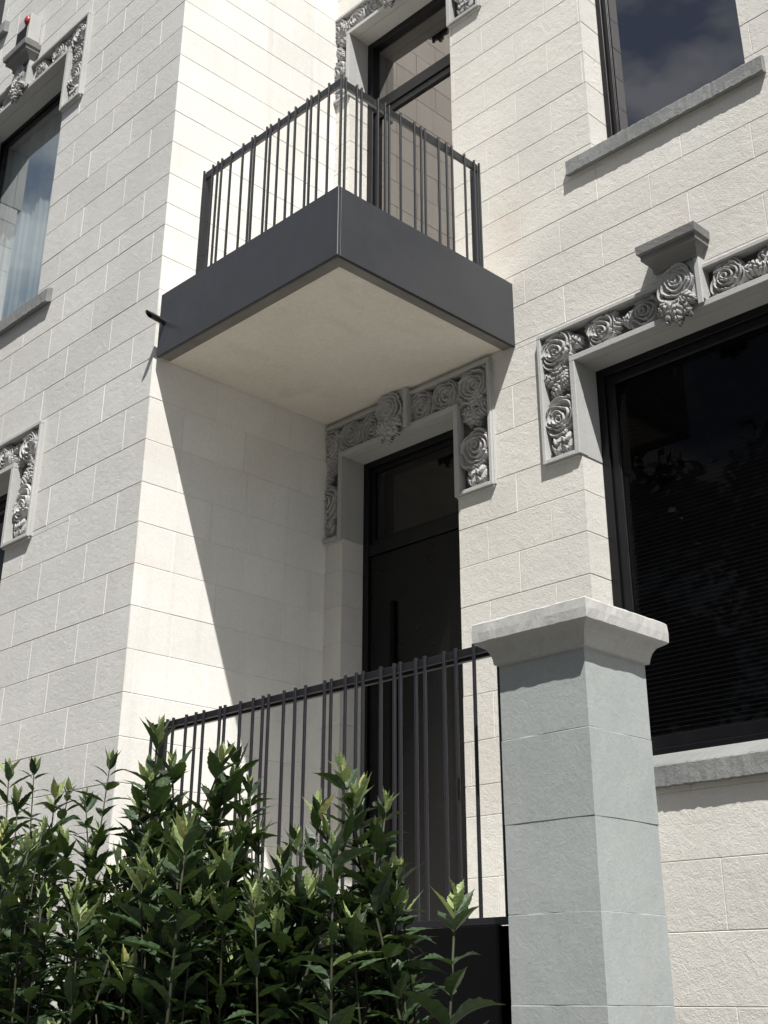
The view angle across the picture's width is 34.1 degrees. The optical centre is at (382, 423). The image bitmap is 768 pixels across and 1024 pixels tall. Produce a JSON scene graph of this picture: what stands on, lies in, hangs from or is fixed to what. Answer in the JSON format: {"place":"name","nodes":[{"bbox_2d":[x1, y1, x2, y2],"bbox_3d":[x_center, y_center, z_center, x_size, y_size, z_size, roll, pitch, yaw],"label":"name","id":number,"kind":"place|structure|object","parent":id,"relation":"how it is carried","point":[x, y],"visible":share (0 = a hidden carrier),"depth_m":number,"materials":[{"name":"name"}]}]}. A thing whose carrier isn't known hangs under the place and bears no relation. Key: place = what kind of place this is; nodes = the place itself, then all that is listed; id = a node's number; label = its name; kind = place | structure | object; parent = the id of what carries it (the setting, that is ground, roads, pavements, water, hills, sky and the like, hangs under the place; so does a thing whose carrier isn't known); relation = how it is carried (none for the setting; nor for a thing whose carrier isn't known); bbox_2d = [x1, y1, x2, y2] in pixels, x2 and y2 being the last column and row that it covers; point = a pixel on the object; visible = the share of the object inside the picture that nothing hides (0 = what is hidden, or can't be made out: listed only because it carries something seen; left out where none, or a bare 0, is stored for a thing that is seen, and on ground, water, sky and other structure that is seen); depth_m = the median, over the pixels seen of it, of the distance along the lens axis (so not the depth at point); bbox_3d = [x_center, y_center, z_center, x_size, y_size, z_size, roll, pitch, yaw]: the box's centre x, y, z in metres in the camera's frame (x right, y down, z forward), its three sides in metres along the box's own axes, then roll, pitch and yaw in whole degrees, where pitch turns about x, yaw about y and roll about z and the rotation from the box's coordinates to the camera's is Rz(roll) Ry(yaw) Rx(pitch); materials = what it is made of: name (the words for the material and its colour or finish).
{"place":"outdoors","nodes":[
{"label":"outdoors","id":0,"kind":"place"},
{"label":"pavement","id":1,"kind":"structure","parent":0,"visible":0},
{"bbox_2d":[0,748,139,1023],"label":"shrub","id":2,"kind":"object","parent":1,"relation":"on","point":[28,951],"visible":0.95,"depth_m":3.03,"materials":[{"name":"green plant"}]},
{"bbox_2d":[79,714,294,1023],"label":"shrub","id":3,"kind":"object","parent":1,"relation":"on","point":[194,941],"visible":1,"depth_m":2.84,"materials":[{"name":"green plant"}]},
{"bbox_2d":[238,749,447,1023],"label":"shrub","id":4,"kind":"object","parent":1,"relation":"on","point":[355,921],"visible":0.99,"depth_m":2.83,"materials":[{"name":"green plant"}]},
{"bbox_2d":[394,876,505,1023],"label":"shrub","id":5,"kind":"object","parent":1,"relation":"on","point":[457,904],"visible":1,"depth_m":2.69,"materials":[{"name":"green plant"}]},
{"label":"ground","id":6,"kind":"structure","parent":0,"visible":0},
{"bbox_2d":[0,0,767,1023],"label":"apartment house","id":7,"kind":"structure","parent":6,"relation":"on","point":[342,338],"depth_m":8.33,"materials":[{"name":"beige stone"}]},
{"bbox_2d":[0,493,7,511],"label":"window","id":8,"kind":"structure","parent":7,"relation":"in","point":[3,499],"depth_m":9.94,"materials":[{"name":"black metal"}]},
{"bbox_2d":[0,20,9,38],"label":"window","id":9,"kind":"structure","parent":7,"relation":"in","point":[4,27],"depth_m":12.56,"materials":[{"name":"stone"}]},
{"bbox_2d":[15,13,42,45],"bbox_3d":[-3.380,-3.715,11.913,0.156,0.315,0.243,23,-33,-39],"label":"alarm box","id":10,"kind":"object","parent":7,"relation":"attached to","point":[30,25],"visible":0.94,"depth_m":11.85,"materials":[{"name":"white plastic"}]},
{"bbox_2d":[0,90,62,335],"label":"window","id":11,"kind":"structure","parent":7,"relation":"in","point":[33,169],"depth_m":11.65,"materials":[{"name":"glass"}]},
{"bbox_2d":[367,0,452,249],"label":"door","id":12,"kind":"structure","parent":7,"relation":"in","point":[409,71],"depth_m":10.33,"materials":[{"name":"glass"}]},
{"bbox_2d":[362,429,468,921],"bbox_3d":[0.278,1.679,8.311,0.106,3.370,1.118,23,-33,-39],"label":"door","id":13,"kind":"structure","parent":7,"relation":"in","point":[411,609],"depth_m":8.47,"materials":[{"name":"black metal"}]},
{"bbox_2d":[565,0,765,176],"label":"window","id":14,"kind":"structure","parent":7,"relation":"in","point":[661,61],"depth_m":8.35,"materials":[{"name":"black metal"}]},
{"bbox_2d":[596,303,767,788],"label":"window","id":15,"kind":"structure","parent":7,"relation":"in","point":[740,750],"depth_m":7.11,"materials":[{"name":"black metal"}]},
{"bbox_2d":[472,596,675,1023],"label":"stone pillar","id":16,"kind":"structure","parent":6,"relation":"on","point":[588,934],"depth_m":4.82,"materials":[{"name":"grey stone"}]},
{"bbox_3d":[0.086,3.514,6.025,1.597,1.877,3.072,23,-33,-39],"label":"entrance landing","id":17,"kind":"object","parent":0,"visible":0},
{"bbox_2d":[120,644,511,1023],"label":"railing","id":18,"kind":"object","parent":17,"relation":"on","point":[487,974],"visible":0.39,"depth_m":5.58,"materials":[{"name":"metal"}]}
]}

